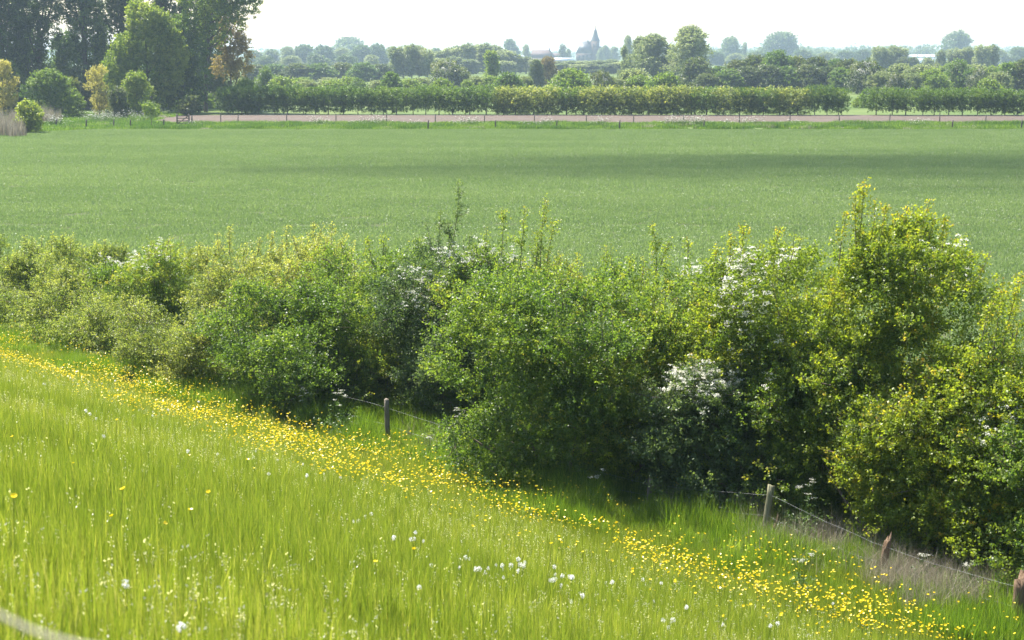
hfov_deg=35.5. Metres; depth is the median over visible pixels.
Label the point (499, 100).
hedge shrub
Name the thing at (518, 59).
poplar tree
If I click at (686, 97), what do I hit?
hedge shrub
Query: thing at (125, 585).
dandelion clock
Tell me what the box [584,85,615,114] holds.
hedge shrub
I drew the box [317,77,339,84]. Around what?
willow shrub
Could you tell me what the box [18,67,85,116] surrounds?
field shrub
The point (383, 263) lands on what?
hawthorn shrub
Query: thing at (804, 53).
broadleaf tree
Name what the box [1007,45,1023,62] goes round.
broadleaf tree
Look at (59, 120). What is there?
cow parsley clump
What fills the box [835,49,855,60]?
broadleaf tree
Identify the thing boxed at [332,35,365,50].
broadleaf tree
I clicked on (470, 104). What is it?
hedge shrub
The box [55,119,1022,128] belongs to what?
ditch fence
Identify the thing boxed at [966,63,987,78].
willow shrub
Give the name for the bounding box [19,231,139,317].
maple shrub
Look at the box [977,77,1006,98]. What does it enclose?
field shrub
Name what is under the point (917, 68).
willow shrub
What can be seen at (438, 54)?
poplar tree
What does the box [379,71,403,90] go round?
field shrub
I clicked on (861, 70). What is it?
blossoming tree
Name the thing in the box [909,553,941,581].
cow parsley
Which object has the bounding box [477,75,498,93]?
field shrub
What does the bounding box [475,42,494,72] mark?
poplar tree
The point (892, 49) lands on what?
poplar tree
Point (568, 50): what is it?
willow tree
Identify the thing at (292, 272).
willow shrub
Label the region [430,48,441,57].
broadleaf tree
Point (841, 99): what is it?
hedge shrub
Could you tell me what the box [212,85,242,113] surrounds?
hedge shrub
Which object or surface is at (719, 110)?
hedge shrub
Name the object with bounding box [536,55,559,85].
bronze shrub
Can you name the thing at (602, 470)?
cow parsley
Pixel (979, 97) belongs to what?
hedge shrub
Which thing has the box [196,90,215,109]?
field shrub
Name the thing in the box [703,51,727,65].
broadleaf tree
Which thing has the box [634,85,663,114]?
hedge shrub
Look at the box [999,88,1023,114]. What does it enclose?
hedge shrub
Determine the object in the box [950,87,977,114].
hedge shrub
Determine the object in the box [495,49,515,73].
poplar tree
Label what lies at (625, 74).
willow shrub
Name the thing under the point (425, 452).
cow parsley
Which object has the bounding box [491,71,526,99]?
field shrub
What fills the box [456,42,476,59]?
poplar tree
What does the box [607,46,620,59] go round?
willow tree
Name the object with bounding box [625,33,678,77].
willow tree
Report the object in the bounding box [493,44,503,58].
poplar tree
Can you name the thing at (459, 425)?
cow parsley
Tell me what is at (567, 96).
hedge shrub
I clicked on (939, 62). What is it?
willow shrub
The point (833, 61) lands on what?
field shrub
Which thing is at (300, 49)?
broadleaf tree
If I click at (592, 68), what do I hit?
poplar tree
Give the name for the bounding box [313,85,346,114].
hedge shrub
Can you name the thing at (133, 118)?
cow parsley clump
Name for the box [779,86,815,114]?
hedge shrub
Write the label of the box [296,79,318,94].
willow shrub
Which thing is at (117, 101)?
field shrub
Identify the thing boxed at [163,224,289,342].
willow shrub
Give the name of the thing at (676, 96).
hedge shrub
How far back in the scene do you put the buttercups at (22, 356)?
29.14 m
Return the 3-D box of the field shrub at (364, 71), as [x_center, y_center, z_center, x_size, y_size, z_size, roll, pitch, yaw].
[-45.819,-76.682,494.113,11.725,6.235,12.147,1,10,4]
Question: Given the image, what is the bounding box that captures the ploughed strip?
[160,115,1023,122]
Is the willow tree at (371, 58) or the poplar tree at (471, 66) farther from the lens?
the willow tree at (371, 58)
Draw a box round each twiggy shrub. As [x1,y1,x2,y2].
[0,59,19,114]
[83,64,112,113]
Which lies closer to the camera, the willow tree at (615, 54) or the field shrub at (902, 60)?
the field shrub at (902, 60)
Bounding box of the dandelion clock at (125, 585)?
[122,579,128,616]
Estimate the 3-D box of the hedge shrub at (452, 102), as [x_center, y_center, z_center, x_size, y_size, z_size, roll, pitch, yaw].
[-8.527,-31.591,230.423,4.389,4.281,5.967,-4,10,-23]
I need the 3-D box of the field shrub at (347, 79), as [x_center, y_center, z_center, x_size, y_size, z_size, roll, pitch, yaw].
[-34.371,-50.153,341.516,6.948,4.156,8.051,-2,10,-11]
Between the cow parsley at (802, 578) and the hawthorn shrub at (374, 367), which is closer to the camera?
the cow parsley at (802, 578)
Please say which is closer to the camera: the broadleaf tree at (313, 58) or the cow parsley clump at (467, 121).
the cow parsley clump at (467, 121)
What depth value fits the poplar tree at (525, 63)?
679.86 m
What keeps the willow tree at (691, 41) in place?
on the ground
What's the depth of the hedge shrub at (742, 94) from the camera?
227.88 m
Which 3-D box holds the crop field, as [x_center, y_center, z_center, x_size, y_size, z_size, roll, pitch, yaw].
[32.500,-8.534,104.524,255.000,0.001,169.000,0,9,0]
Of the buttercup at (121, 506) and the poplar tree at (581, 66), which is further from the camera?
the poplar tree at (581, 66)
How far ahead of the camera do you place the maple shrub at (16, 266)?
53.16 m
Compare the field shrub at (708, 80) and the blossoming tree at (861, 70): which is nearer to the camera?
the blossoming tree at (861, 70)
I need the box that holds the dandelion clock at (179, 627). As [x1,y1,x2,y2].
[176,622,185,639]
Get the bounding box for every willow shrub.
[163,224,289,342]
[243,221,377,344]
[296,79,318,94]
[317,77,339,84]
[364,80,380,89]
[411,77,431,87]
[469,75,487,86]
[517,76,536,89]
[612,76,629,90]
[618,67,650,85]
[863,71,889,92]
[886,63,911,77]
[901,63,937,74]
[903,72,923,93]
[921,57,938,67]
[934,57,946,67]
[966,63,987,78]
[988,71,1013,89]
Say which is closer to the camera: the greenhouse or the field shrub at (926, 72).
the field shrub at (926, 72)
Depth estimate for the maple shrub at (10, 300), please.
49.91 m
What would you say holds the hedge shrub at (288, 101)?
on the ground
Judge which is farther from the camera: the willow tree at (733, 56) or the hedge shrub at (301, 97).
the willow tree at (733, 56)
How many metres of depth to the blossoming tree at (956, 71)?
354.02 m
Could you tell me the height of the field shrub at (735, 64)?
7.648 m
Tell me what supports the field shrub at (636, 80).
on the ground
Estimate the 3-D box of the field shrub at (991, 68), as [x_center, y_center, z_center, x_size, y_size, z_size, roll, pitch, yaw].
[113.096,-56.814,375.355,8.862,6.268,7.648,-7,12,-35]
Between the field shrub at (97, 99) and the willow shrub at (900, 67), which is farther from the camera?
the willow shrub at (900, 67)
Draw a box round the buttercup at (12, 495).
[10,493,16,551]
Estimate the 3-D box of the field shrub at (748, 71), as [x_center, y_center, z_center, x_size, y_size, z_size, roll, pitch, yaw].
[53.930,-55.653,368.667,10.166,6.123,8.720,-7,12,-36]
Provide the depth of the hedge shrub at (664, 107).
228.56 m
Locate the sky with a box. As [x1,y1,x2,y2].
[2,0,1023,54]
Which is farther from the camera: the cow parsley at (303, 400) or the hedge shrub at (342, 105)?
the hedge shrub at (342, 105)
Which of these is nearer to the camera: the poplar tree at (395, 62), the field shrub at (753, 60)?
the field shrub at (753, 60)
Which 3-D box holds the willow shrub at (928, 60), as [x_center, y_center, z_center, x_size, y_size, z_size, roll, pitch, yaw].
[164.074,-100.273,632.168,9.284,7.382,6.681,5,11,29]
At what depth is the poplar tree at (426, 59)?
551.73 m
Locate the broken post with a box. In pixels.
[771,514,778,530]
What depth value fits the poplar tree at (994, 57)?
640.05 m
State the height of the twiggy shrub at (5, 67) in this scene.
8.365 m
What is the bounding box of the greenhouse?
[908,55,946,63]
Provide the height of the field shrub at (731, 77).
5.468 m
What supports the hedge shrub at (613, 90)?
on the ground
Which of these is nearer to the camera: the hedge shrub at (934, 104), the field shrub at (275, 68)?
the hedge shrub at (934, 104)
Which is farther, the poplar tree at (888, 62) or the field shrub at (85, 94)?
the poplar tree at (888, 62)
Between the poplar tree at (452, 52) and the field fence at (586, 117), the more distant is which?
the poplar tree at (452, 52)
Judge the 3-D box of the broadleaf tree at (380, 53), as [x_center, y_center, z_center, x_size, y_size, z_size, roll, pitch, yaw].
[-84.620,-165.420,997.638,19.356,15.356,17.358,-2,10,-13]
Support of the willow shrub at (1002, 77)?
on the ground
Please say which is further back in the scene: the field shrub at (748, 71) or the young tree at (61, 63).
the field shrub at (748, 71)
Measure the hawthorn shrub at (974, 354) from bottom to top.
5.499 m
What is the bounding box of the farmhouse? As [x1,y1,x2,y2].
[531,48,555,59]
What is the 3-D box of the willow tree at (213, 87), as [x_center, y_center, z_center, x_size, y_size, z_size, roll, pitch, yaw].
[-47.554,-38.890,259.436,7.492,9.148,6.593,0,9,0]
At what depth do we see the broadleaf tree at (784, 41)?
1324.16 m
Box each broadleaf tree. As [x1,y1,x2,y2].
[160,10,214,111]
[175,0,263,111]
[243,50,268,64]
[252,55,279,65]
[263,48,279,62]
[294,44,313,63]
[305,53,333,66]
[307,44,338,65]
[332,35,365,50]
[334,54,358,69]
[345,44,374,62]
[368,42,389,65]
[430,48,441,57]
[503,37,520,54]
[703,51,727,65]
[717,35,746,58]
[745,50,765,57]
[757,31,804,56]
[792,49,817,59]
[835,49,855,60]
[853,48,871,61]
[939,29,973,60]
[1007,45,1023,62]
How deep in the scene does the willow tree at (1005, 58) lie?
1082.31 m
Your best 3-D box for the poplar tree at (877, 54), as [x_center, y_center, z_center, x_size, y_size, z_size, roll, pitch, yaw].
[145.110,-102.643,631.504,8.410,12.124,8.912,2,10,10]
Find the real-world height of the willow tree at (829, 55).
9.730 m
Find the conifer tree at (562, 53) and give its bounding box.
[556,42,568,57]
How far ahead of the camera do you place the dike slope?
33.14 m
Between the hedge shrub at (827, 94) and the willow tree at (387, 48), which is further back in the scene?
the willow tree at (387, 48)
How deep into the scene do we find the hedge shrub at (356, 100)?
230.47 m
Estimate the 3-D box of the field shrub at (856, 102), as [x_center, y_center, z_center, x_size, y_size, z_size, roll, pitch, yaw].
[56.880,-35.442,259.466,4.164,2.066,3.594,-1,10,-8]
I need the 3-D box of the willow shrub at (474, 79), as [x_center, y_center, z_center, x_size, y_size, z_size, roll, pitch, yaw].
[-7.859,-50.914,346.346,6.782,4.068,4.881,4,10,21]
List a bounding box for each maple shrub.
[0,233,68,303]
[0,275,56,333]
[16,275,144,358]
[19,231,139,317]
[101,290,243,384]
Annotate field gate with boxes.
[176,114,192,124]
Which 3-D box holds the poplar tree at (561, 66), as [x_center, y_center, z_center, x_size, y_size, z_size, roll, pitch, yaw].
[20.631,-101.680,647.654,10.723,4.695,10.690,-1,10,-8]
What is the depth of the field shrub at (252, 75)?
491.17 m
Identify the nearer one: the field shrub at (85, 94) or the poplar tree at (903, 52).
the field shrub at (85, 94)
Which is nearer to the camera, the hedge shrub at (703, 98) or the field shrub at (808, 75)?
the hedge shrub at (703, 98)
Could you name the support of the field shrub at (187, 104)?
on the ground
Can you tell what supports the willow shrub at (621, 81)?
on the ground
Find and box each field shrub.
[0,85,19,114]
[6,74,29,104]
[11,98,45,132]
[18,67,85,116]
[21,79,44,109]
[60,76,81,113]
[73,81,94,109]
[90,89,113,108]
[102,85,132,117]
[121,70,160,115]
[150,94,178,109]
[175,95,202,114]
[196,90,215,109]
[233,77,262,112]
[240,64,266,79]
[266,63,290,76]
[266,75,302,94]
[277,62,313,78]
[292,77,309,84]
[303,62,340,80]
[318,78,347,95]
[330,62,354,78]
[338,76,366,94]
[345,62,381,81]
[371,63,394,80]
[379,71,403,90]
[400,77,427,93]
[429,77,458,101]
[460,79,477,94]
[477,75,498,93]
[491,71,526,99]
[528,58,545,87]
[545,67,593,92]
[583,77,596,87]
[622,74,653,95]
[643,70,681,97]
[676,56,715,88]
[686,73,724,90]
[709,65,726,74]
[713,68,747,91]
[720,58,748,79]
[736,65,759,89]
[743,53,765,87]
[751,64,785,91]
[760,49,793,72]
[776,65,803,89]
[787,55,806,68]
[794,64,826,91]
[798,55,829,67]
[814,65,834,88]
[825,67,855,91]
[827,58,839,67]
[834,58,856,89]
[851,96,872,107]
[894,56,908,64]
[906,56,919,66]
[915,67,950,87]
[920,73,955,91]
[937,64,963,87]
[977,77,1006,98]
[984,64,998,77]
[996,62,1020,90]
[1009,57,1023,91]
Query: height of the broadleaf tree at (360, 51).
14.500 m
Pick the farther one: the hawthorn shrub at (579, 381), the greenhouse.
the greenhouse
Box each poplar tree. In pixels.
[0,0,43,81]
[6,0,65,99]
[55,0,108,108]
[95,0,150,83]
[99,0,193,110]
[144,0,196,103]
[188,0,228,93]
[387,46,404,76]
[397,43,408,77]
[401,43,419,77]
[414,45,424,76]
[418,48,435,77]
[431,57,445,66]
[433,51,448,60]
[441,47,458,58]
[444,56,464,66]
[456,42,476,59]
[460,59,481,74]
[471,44,481,71]
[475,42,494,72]
[481,49,500,77]
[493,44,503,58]
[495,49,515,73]
[496,60,516,73]
[506,53,526,73]
[518,56,533,73]
[525,59,540,72]
[555,63,568,73]
[564,60,577,66]
[569,64,589,73]
[575,60,592,63]
[583,63,600,74]
[590,60,608,69]
[597,63,617,73]
[604,59,620,63]
[609,62,631,72]
[742,42,747,56]
[870,45,888,70]
[880,50,894,67]
[887,45,900,65]
[895,46,908,57]
[935,49,947,64]
[946,48,966,63]
[963,46,974,64]
[971,43,992,67]
[987,44,1001,68]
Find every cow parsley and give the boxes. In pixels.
[284,387,329,429]
[310,390,372,434]
[420,436,437,458]
[432,408,485,452]
[584,469,611,506]
[768,479,833,536]
[781,553,822,592]
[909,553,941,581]
[948,562,989,591]
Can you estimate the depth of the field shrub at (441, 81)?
286.31 m
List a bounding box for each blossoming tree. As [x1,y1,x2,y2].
[254,65,276,88]
[348,77,369,89]
[428,58,471,87]
[589,68,619,94]
[844,57,890,93]
[884,70,911,95]
[943,58,976,88]
[964,67,987,91]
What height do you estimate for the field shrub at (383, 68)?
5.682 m
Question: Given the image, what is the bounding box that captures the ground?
[46,55,1023,129]
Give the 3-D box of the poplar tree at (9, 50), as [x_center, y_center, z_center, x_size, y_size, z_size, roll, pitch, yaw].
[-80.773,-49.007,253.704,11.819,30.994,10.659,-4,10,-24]
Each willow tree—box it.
[196,52,240,107]
[278,46,301,63]
[278,55,303,66]
[332,47,349,63]
[364,54,379,65]
[383,46,398,63]
[521,44,531,57]
[564,48,571,57]
[596,48,603,59]
[601,45,612,60]
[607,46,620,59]
[616,44,630,75]
[623,35,633,62]
[624,35,651,69]
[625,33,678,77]
[659,24,716,75]
[724,53,744,63]
[816,52,836,62]
[996,49,1011,65]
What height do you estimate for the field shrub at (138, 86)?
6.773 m
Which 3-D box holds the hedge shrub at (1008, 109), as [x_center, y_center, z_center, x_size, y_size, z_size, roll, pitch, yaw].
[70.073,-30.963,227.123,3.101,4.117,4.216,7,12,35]
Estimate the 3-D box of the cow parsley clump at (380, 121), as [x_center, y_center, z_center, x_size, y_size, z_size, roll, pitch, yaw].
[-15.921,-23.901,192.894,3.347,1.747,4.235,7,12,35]
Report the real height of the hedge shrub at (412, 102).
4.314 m
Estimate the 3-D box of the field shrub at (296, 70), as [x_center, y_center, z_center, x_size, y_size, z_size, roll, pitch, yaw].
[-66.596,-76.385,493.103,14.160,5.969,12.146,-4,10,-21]
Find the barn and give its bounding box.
[551,58,576,61]
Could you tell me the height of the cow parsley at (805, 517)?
1.258 m
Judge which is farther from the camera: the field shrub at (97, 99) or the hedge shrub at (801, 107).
the field shrub at (97, 99)
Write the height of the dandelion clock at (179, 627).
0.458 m
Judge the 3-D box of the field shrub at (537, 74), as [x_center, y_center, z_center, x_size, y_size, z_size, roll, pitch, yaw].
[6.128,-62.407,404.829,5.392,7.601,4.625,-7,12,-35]
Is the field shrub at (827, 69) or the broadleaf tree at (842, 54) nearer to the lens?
the field shrub at (827, 69)
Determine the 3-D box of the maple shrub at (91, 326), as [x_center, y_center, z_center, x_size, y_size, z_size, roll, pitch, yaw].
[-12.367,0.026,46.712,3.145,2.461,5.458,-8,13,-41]
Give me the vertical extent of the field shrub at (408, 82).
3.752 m
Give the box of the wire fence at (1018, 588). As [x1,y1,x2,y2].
[242,364,1023,619]
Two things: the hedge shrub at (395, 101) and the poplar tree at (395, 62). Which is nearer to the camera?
the hedge shrub at (395, 101)
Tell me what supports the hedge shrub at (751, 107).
on the ground
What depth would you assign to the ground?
239.47 m
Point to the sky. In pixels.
(538, 24)
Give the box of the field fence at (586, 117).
[220,113,986,122]
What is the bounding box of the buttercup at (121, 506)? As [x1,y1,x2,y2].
[119,487,124,529]
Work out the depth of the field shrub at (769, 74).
363.99 m
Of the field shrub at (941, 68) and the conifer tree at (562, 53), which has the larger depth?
the conifer tree at (562, 53)
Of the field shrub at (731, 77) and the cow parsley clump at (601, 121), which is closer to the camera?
the cow parsley clump at (601, 121)
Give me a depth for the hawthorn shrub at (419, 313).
38.10 m
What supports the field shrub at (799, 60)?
on the ground
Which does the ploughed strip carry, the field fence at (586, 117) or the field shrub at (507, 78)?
the field fence at (586, 117)
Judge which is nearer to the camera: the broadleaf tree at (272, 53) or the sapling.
the sapling
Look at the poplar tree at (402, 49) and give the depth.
556.40 m
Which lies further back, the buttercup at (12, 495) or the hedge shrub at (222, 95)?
the hedge shrub at (222, 95)
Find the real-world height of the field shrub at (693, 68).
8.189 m
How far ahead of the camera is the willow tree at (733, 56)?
1083.62 m
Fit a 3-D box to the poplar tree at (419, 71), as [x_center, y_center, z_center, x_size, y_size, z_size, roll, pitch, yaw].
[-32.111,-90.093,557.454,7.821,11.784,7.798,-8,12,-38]
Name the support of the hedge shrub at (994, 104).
on the ground
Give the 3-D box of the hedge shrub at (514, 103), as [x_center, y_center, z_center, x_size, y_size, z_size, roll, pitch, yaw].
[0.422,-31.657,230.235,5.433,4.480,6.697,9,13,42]
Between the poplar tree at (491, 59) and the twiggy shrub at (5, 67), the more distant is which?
the poplar tree at (491, 59)
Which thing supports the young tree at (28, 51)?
on the ground
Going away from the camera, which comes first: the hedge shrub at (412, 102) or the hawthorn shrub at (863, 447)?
the hawthorn shrub at (863, 447)
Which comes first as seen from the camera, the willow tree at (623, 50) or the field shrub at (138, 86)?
the field shrub at (138, 86)
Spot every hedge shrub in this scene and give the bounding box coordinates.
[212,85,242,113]
[223,84,257,113]
[244,84,271,113]
[263,84,286,112]
[270,84,301,113]
[289,86,315,114]
[302,86,324,113]
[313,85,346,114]
[331,86,354,113]
[344,85,370,114]
[358,87,380,114]
[369,86,394,114]
[379,87,410,114]
[401,85,425,114]
[411,84,438,114]
[424,85,453,114]
[438,86,467,114]
[454,86,483,114]
[471,83,500,114]
[490,85,517,114]
[494,85,535,114]
[511,85,550,114]
[532,84,568,114]
[546,86,588,114]
[560,85,602,114]
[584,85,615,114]
[595,84,635,114]
[614,85,647,114]
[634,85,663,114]
[649,85,676,114]
[654,83,697,114]
[674,85,710,114]
[688,84,725,114]
[709,85,745,114]
[727,86,755,113]
[741,86,762,114]
[746,86,782,114]
[763,84,800,114]
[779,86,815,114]
[803,84,828,114]
[817,83,837,112]
[827,87,852,114]
[857,85,893,114]
[880,85,906,114]
[886,87,927,114]
[913,86,933,114]
[920,86,950,114]
[935,86,964,114]
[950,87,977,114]
[964,86,993,114]
[976,88,1006,114]
[994,87,1016,114]
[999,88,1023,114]
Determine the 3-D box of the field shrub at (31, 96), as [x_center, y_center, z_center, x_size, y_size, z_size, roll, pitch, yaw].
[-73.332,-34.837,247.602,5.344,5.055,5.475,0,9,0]
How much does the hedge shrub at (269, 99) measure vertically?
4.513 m
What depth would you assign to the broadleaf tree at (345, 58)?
787.40 m
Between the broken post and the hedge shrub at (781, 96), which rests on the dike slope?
the broken post
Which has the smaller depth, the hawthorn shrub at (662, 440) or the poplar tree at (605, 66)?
the hawthorn shrub at (662, 440)
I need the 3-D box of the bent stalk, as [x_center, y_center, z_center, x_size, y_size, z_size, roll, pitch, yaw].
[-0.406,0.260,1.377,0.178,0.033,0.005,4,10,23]
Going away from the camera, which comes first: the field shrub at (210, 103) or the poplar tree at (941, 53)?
the field shrub at (210, 103)
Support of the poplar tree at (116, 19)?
on the ground
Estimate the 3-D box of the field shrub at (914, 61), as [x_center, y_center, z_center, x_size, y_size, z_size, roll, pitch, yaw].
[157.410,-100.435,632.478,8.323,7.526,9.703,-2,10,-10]
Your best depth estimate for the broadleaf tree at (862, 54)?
1072.79 m
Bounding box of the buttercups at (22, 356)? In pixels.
[0,320,1018,638]
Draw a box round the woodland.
[45,43,1023,58]
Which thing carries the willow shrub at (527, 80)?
on the ground
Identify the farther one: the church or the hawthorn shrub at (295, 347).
the church
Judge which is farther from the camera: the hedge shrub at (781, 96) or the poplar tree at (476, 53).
the poplar tree at (476, 53)
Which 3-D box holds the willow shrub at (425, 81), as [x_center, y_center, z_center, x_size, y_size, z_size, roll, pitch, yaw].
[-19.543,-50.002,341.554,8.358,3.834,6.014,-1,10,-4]
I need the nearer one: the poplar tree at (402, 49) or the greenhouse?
the poplar tree at (402, 49)
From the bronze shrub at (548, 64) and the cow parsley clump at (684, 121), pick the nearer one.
the cow parsley clump at (684, 121)
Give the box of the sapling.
[138,100,162,124]
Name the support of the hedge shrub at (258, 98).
on the ground
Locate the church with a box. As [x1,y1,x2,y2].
[576,25,602,62]
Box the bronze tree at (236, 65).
[209,16,255,108]
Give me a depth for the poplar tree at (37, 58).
256.85 m
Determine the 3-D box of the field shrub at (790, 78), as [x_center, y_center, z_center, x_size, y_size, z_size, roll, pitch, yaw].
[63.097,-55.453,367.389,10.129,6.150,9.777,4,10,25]
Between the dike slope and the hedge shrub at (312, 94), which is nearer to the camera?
the dike slope
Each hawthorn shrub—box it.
[76,235,215,332]
[187,264,388,415]
[292,231,452,396]
[308,328,416,411]
[357,178,525,418]
[416,193,612,420]
[416,251,677,497]
[533,221,719,491]
[617,354,793,510]
[640,220,886,514]
[680,306,889,524]
[756,177,1023,538]
[818,342,1023,572]
[880,271,1023,587]
[926,369,1023,591]
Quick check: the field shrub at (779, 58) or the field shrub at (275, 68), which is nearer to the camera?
the field shrub at (779, 58)
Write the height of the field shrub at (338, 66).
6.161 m
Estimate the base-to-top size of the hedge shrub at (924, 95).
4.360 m
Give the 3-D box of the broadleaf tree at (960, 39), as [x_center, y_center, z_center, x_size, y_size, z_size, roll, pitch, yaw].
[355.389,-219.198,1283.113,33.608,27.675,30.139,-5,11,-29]
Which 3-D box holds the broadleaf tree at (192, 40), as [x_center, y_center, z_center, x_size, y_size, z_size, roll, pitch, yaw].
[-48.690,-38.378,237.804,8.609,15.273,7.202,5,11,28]
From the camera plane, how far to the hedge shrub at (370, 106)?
230.36 m
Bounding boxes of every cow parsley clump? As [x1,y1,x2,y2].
[44,115,62,124]
[48,114,73,124]
[102,113,118,121]
[123,109,141,120]
[372,116,392,124]
[458,115,483,124]
[592,115,615,124]
[674,116,692,125]
[681,115,706,124]
[691,116,710,126]
[746,116,765,124]
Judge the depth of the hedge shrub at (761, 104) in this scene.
227.47 m
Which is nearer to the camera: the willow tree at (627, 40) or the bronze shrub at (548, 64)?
the bronze shrub at (548, 64)
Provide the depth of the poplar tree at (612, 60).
689.02 m
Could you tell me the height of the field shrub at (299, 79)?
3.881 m
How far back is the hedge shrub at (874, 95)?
228.12 m
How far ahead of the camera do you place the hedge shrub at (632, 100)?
227.84 m
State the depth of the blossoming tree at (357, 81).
335.45 m
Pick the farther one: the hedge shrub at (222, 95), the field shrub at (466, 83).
the field shrub at (466, 83)
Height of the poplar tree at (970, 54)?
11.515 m
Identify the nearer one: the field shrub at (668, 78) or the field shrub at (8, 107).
the field shrub at (8, 107)
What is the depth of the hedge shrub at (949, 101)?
226.69 m
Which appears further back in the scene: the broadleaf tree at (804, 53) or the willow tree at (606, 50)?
the willow tree at (606, 50)
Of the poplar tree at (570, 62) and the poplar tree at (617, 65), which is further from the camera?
the poplar tree at (570, 62)
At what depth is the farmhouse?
1279.50 m
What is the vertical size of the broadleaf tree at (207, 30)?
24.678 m
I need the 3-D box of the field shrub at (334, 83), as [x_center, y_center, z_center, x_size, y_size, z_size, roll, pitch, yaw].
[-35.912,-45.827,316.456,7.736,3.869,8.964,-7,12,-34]
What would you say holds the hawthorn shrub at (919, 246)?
on the ground
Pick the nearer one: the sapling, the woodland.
the sapling
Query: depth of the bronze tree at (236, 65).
245.99 m
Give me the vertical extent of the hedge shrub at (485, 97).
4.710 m
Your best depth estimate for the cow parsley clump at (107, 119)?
200.63 m
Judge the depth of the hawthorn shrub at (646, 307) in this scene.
32.56 m
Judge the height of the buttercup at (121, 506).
0.662 m
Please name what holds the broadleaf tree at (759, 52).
on the ground
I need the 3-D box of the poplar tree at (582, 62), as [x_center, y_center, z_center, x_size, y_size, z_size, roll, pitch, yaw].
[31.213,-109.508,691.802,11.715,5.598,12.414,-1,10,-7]
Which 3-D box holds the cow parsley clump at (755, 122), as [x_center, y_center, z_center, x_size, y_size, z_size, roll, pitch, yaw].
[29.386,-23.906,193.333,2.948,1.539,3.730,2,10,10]
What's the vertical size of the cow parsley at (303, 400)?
1.107 m
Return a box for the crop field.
[1,129,1023,432]
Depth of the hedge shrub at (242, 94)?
230.68 m
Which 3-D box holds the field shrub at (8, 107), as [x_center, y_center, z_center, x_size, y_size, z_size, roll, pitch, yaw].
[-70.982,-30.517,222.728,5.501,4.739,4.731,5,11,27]
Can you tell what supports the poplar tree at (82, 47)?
on the ground
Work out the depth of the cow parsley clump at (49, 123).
190.09 m
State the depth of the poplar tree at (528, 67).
670.72 m
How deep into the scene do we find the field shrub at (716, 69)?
379.64 m
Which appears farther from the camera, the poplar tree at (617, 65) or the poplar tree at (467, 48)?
the poplar tree at (467, 48)
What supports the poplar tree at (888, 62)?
on the ground
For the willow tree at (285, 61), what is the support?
on the ground
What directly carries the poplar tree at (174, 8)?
on the ground
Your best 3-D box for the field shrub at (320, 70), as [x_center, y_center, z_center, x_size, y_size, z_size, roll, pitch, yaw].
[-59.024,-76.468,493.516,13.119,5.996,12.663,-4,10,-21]
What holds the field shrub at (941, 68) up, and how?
on the ground
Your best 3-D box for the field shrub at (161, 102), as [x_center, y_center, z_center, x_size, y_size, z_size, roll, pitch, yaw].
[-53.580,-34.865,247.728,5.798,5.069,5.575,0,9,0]
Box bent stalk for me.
[0,612,69,639]
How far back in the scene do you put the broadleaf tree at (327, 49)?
984.46 m
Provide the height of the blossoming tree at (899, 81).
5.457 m
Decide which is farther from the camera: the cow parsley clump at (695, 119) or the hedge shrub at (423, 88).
the hedge shrub at (423, 88)
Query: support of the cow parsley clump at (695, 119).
on the ground
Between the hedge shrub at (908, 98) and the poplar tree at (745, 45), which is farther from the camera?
the poplar tree at (745, 45)
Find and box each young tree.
[8,1,36,100]
[48,27,77,100]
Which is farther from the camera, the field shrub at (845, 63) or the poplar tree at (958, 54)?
the poplar tree at (958, 54)
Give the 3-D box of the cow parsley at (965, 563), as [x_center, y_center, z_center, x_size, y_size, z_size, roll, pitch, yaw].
[7.328,4.238,25.655,0.721,0.685,0.701,-7,12,-36]
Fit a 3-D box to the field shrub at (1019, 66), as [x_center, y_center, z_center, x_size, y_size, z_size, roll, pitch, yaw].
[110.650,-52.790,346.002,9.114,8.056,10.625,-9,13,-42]
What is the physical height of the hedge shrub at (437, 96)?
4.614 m

